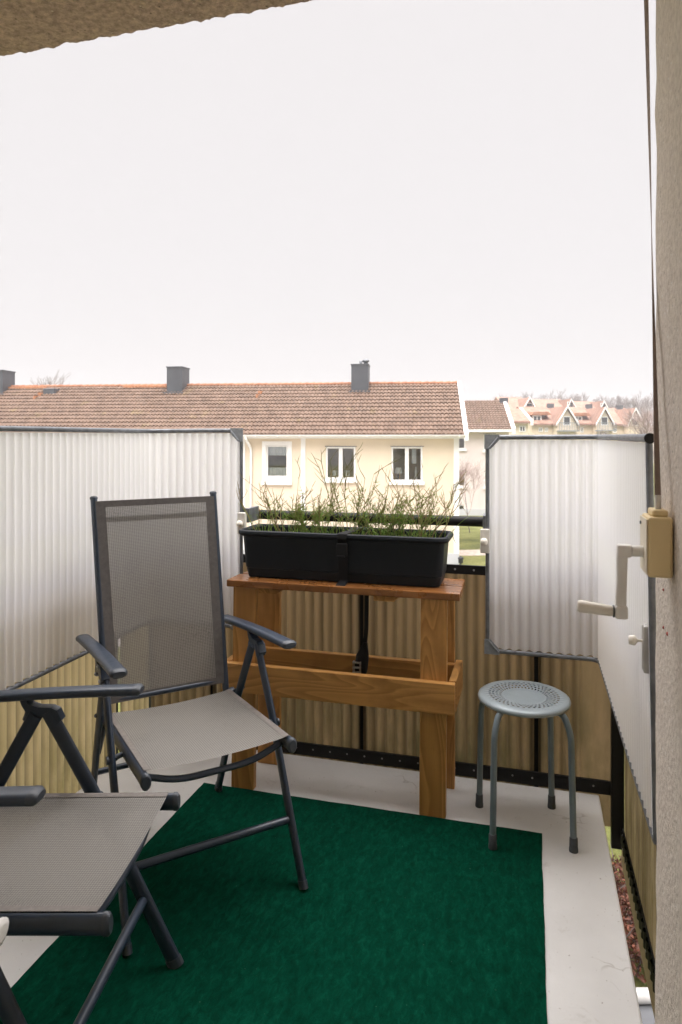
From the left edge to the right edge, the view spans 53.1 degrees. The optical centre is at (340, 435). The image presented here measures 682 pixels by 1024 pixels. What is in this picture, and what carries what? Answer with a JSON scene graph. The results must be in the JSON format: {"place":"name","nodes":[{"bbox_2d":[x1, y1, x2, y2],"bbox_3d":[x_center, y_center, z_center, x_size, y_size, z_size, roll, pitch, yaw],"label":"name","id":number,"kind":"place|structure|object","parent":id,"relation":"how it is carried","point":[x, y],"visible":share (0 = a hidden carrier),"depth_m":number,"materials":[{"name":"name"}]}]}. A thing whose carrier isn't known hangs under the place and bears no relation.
{"place":"outdoors","nodes":[
{"label":"outdoors","id":0,"kind":"place"},
{"bbox_2d":[0,917,8,945],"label":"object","id":1,"kind":"structure","parent":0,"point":[4,923],"depth_m":0.98,"materials":[{"name":"plastic"}]},
{"bbox_2d":[0,359,468,563],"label":"row house","id":2,"kind":"structure","parent":0,"point":[411,425],"depth_m":28.83,"materials":[{"name":"beige"}]},
{"bbox_2d":[261,441,291,484],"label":"window","id":3,"kind":"structure","parent":2,"relation":"in","point":[283,461],"depth_m":27.84,"materials":[{"name":"white glass"}]},
{"bbox_2d":[323,446,356,482],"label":"window","id":4,"kind":"structure","parent":2,"relation":"in","point":[347,452],"depth_m":29.39,"materials":[{"name":"metal"}]},
{"bbox_2d":[394,467,401,478],"bbox_3d":[2.324,1.508,27.586,0.340,0.470,0.340,0,0,7],"label":"table lamp","id":5,"kind":"object","parent":2,"relation":"on","point":[397,470],"visible":0.91,"depth_m":27.50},
{"bbox_2d":[389,446,424,484],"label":"window","id":6,"kind":"structure","parent":2,"relation":"in","point":[397,452],"depth_m":29.07,"materials":[{"name":"glass"}]},
{"bbox_2d":[0,750,641,1023],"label":"balcony floor","id":7,"kind":"structure","parent":0,"point":[589,976],"depth_m":2.22,"materials":[{"name":"paint"}]},
{"bbox_2d":[0,683,183,1023],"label":"folding chair","id":8,"kind":"object","parent":7,"relation":"on","point":[68,866],"visible":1,"depth_m":1.52,"materials":[{"name":"fabric"}]},
{"bbox_2d":[0,783,547,1023],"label":"outdoor carpet","id":9,"kind":"object","parent":7,"relation":"on","point":[390,917],"visible":0.94,"depth_m":1.86,"materials":[{"name":"green carpet"}]},
{"bbox_2d":[76,491,307,955],"bbox_3d":[-0.502,0.781,2.192,0.563,1.144,0.720,0,0,-30],"label":"folding chair","id":10,"kind":"object","parent":9,"relation":"on","point":[162,619],"visible":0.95,"depth_m":2.34,"materials":[{"name":"fabric"}]},
{"bbox_2d":[0,510,656,1018],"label":"balcony railing","id":11,"kind":"object","parent":7,"relation":"attached to","point":[348,732],"visible":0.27,"depth_m":2.69,"materials":[{"name":"black paint"}]},
{"bbox_2d":[0,426,258,689],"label":"privacy screen","id":12,"kind":"object","parent":11,"relation":"attached to","point":[51,484],"visible":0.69,"depth_m":2.45,"materials":[{"name":"white plastic"}]},
{"bbox_2d":[480,433,656,844],"bbox_3d":[0.606,0.411,2.046,0.440,0.836,1.283,0,0,15],"label":"privacy screen","id":13,"kind":"object","parent":11,"relation":"attached to","point":[561,517],"visible":0.97,"depth_m":2.52,"materials":[{"name":"white plastic"}]},
{"bbox_2d":[227,571,464,818],"bbox_3d":[0.012,0.950,2.611,0.899,0.800,0.268,0,0,15],"label":"planter bench","id":14,"kind":"object","parent":7,"relation":"on","point":[428,685],"visible":0.81,"depth_m":2.50,"materials":[{"name":"brown wood"}]},
{"bbox_2d":[239,524,453,586],"bbox_3d":[0.015,0.456,2.637,0.820,0.184,0.210,0,0,15],"label":"window box","id":15,"kind":"object","parent":14,"relation":"on","point":[406,560],"visible":0.98,"depth_m":2.55,"materials":[{"name":"grey plastic"}]},
{"bbox_2d":[236,482,285,530],"bbox_3d":[-0.293,0.292,2.709,0.222,0.233,0.174,0,0,36],"label":"heather plant","id":16,"kind":"object","parent":15,"relation":"on","point":[259,522],"visible":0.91,"depth_m":2.72,"materials":[{"name":"green plant"}]},
{"bbox_2d":[238,457,356,531],"bbox_3d":[-0.193,0.238,2.668,0.501,0.340,0.271,0,0,15],"label":"heather plant","id":17,"kind":"object","parent":15,"relation":"in","point":[280,508],"visible":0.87,"depth_m":2.70,"materials":[{"name":"green plant"}]},
{"bbox_2d":[283,474,357,533],"bbox_3d":[-0.087,0.277,2.667,0.276,0.262,0.281,0,0,-26],"label":"heather plant","id":18,"kind":"object","parent":15,"relation":"in","point":[301,520],"visible":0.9,"depth_m":2.67,"materials":[{"name":"green plant"}]},
{"bbox_2d":[301,443,400,534],"bbox_3d":[0.031,0.215,2.649,0.391,0.386,0.297,0,0,-18],"label":"heather plant","id":19,"kind":"object","parent":15,"relation":"on","point":[356,504],"visible":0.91,"depth_m":2.62,"materials":[{"name":"green plant"}]},
{"bbox_2d":[336,527,368,673],"bbox_3d":[0.059,0.655,2.611,0.107,0.588,0.240,0,0,15],"label":"lashing strap","id":20,"kind":"object","parent":15,"relation":"attached to","point":[360,664],"visible":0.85,"depth_m":2.57,"materials":[{"name":"fabric"}]},
{"bbox_2d":[354,489,412,536],"bbox_3d":[0.154,0.304,2.603,0.251,0.209,0.222,0,0,-14],"label":"heather plant","id":21,"kind":"object","parent":15,"relation":"on","point":[381,522],"visible":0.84,"depth_m":2.59,"materials":[{"name":"green plant"}]},
{"bbox_2d":[367,460,442,536],"bbox_3d":[0.261,0.248,2.580,0.345,0.321,0.206,0,0,15],"label":"heather plant","id":22,"kind":"object","parent":15,"relation":"in","point":[403,519],"visible":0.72,"depth_m":2.57,"materials":[{"name":"green plant"}]},
{"bbox_2d":[381,465,469,542],"bbox_3d":[0.309,0.254,2.543,0.325,0.308,0.186,0,0,28],"label":"heather plant","id":23,"kind":"object","parent":15,"relation":"in","point":[421,512],"visible":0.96,"depth_m":2.54,"materials":[{"name":"green plant"}]},
{"bbox_2d":[475,680,577,853],"bbox_3d":[0.630,1.120,2.353,0.310,0.459,0.310,0,0,0],"label":"metal stool","id":24,"kind":"object","parent":7,"relation":"on","point":[523,697],"visible":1,"depth_m":2.28,"materials":[{"name":"grey metal"}]},
{"bbox_2d":[0,0,656,424],"label":"sky","id":25,"kind":"structure","parent":0,"point":[418,190],"materials":[{"name":"white"}]},
{"bbox_2d":[118,463,653,986],"bbox_3d":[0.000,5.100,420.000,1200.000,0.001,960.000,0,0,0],"label":"ground","id":26,"kind":"structure","parent":0,"point":[470,539],"depth_m":28.65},
{"bbox_2d":[30,371,70,384],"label":"bare tree","id":27,"kind":"object","parent":26,"relation":"on","point":[60,379],"visible":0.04,"depth_m":61.15,"materials":[{"name":"grey plant"}]},
{"bbox_2d":[458,556,463,564],"bbox_3d":[4.685,4.900,26.700,0.260,0.400,0.247,0,0,0],"label":"garden lantern","id":28,"kind":"object","parent":26,"relation":"on","point":[460,559],"visible":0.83,"depth_m":26.63,"materials":[{"name":"grey metal"}]},
{"bbox_2d":[459,456,484,532],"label":"bare shrub","id":29,"kind":"object","parent":26,"relation":"on","point":[468,473],"visible":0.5,"depth_m":36.21,"materials":[{"name":"brown plant"}]},
{"bbox_2d":[459,398,515,515],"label":"apartment house","id":30,"kind":"structure","parent":26,"relation":"on","point":[483,417],"depth_m":43.78,"materials":[{"name":"paint"}]},
{"bbox_2d":[459,439,466,450],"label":"window","id":31,"kind":"structure","parent":30,"relation":"in","point":[461,441],"depth_m":45.69,"materials":[{"name":"metal"}]},
{"bbox_2d":[459,471,466,488],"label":"window","id":32,"kind":"structure","parent":30,"relation":"in","point":[459,471],"depth_m":43.85,"materials":[{"name":"metal"}]},
{"bbox_2d":[494,397,535,407],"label":"gabled house","id":33,"kind":"structure","parent":26,"relation":"on","point":[514,402],"depth_m":93.87,"materials":[{"name":"orange tile"}]},
{"bbox_2d":[610,842,653,982],"bbox_3d":[2.912,4.857,6.844,2.582,0.521,1.773,0,0,0],"label":"copper hedge","id":34,"kind":"object","parent":26,"relation":"on","point":[627,917],"visible":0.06,"depth_m":6.72,"materials":[{"name":"brown plant"}]},
{"bbox_2d":[619,403,653,455],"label":"bare tree","id":35,"kind":"object","parent":26,"relation":"on","point":[645,420],"visible":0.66,"depth_m":59.60,"materials":[{"name":"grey plant"}]},
{"bbox_2d":[655,0,681,1023],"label":"plaster wall","id":36,"kind":"structure","parent":26,"relation":"on","point":[668,671],"depth_m":1.21,"materials":[{"name":"beige paint"}]},
{"bbox_2d":[0,0,311,55],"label":"ceiling","id":37,"kind":"structure","parent":36,"relation":"on","point":[26,26],"depth_m":2.03,"materials":[{"name":"brown wood"}]},
{"bbox_2d":[577,0,672,619],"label":"crank gearbox","id":38,"kind":"object","parent":36,"relation":"attached to","point":[653,551],"visible":1,"depth_m":1.22,"materials":[{"name":"plastic"}]},
{"bbox_2d":[459,550,484,555],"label":"path","id":39,"kind":"structure","parent":0,"point":[468,552],"depth_m":29.60,"materials":[{"name":"white concrete"}]},
{"bbox_2d":[509,408,532,434],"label":"gabled house","id":40,"kind":"structure","parent":0,"point":[521,418],"depth_m":70.30,"materials":[{"name":"beige paint"}]},
{"bbox_2d":[519,426,525,431],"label":"window","id":41,"kind":"structure","parent":40,"relation":"in","point":[521,428],"depth_m":70.22,"materials":[{"name":"white glass"}]},
{"bbox_2d":[516,403,579,434],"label":"gabled house","id":42,"kind":"structure","parent":0,"point":[550,419],"depth_m":84.30,"materials":[{"name":"beige tile"}]},
{"bbox_2d":[532,398,575,406],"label":"gabled house","id":43,"kind":"structure","parent":0,"point":[556,402],"depth_m":104.53,"materials":[{"name":"orange tile"}]},
{"bbox_2d":[573,400,607,407],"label":"gabled house","id":44,"kind":"structure","parent":0,"point":[597,404],"depth_m":107.79,"materials":[{"name":"orange tile"}]},
{"bbox_2d":[569,404,616,440],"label":"gabled house","id":45,"kind":"structure","parent":0,"point":[590,419],"depth_m":88.19,"materials":[{"name":"beige tile"}]},
{"bbox_2d":[607,405,641,441],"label":"gabled house","id":46,"kind":"structure","parent":0,"point":[617,412],"depth_m":92.30,"materials":[{"name":"tile"}]},
{"bbox_2d":[639,1004,654,1023],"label":"pavement","id":47,"kind":"structure","parent":0,"point":[647,1014],"depth_m":6.01,"materials":[{"name":"grey concrete"}]},
{"bbox_2d":[636,987,650,1003],"bbox_3d":[2.469,5.035,6.140,0.700,0.120,0.120,0,0,0],"label":"white pipe","id":48,"kind":"object","parent":47,"relation":"on","point":[643,995],"depth_m":6.09,"materials":[{"name":"white plastic"}]},
{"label":"hill","id":49,"kind":"structure","parent":0,"visible":0},
{"bbox_2d":[538,390,561,398],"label":"bare tree","id":50,"kind":"object","parent":49,"relation":"on","point":[550,395],"visible":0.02,"depth_m":138.96,"materials":[{"name":"grey plant"}]},
{"bbox_2d":[551,388,566,399],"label":"bare tree","id":51,"kind":"object","parent":49,"relation":"on","point":[560,396],"visible":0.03,"depth_m":151.08,"materials":[{"name":"grey plant"}]},
{"bbox_2d":[557,394,581,400],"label":"bare tree","id":52,"kind":"object","parent":49,"relation":"on","point":[575,396],"visible":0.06,"depth_m":137.21,"materials":[{"name":"grey plant"}]},
{"bbox_2d":[567,393,588,400],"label":"bare tree","id":53,"kind":"object","parent":49,"relation":"on","point":[585,399],"visible":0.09,"depth_m":142.37,"materials":[{"name":"grey plant"}]},
{"bbox_2d":[593,394,609,402],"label":"bare tree","id":54,"kind":"object","parent":49,"relation":"on","point":[595,399],"visible":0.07,"depth_m":157.58,"materials":[{"name":"grey plant"}]},
{"bbox_2d":[604,396,627,408],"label":"bare tree","id":55,"kind":"object","parent":49,"relation":"on","point":[618,401],"visible":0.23,"depth_m":140.77,"materials":[{"name":"grey plant"}]},
{"bbox_2d":[615,395,641,408],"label":"bare tree","id":56,"kind":"object","parent":49,"relation":"on","point":[628,403],"visible":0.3,"depth_m":146.49,"materials":[{"name":"grey plant"}]},
{"bbox_2d":[630,391,652,430],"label":"bare tree","id":57,"kind":"object","parent":49,"relation":"on","point":[649,403],"visible":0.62,"depth_m":137.29,"materials":[{"name":"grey plant"}]}
]}

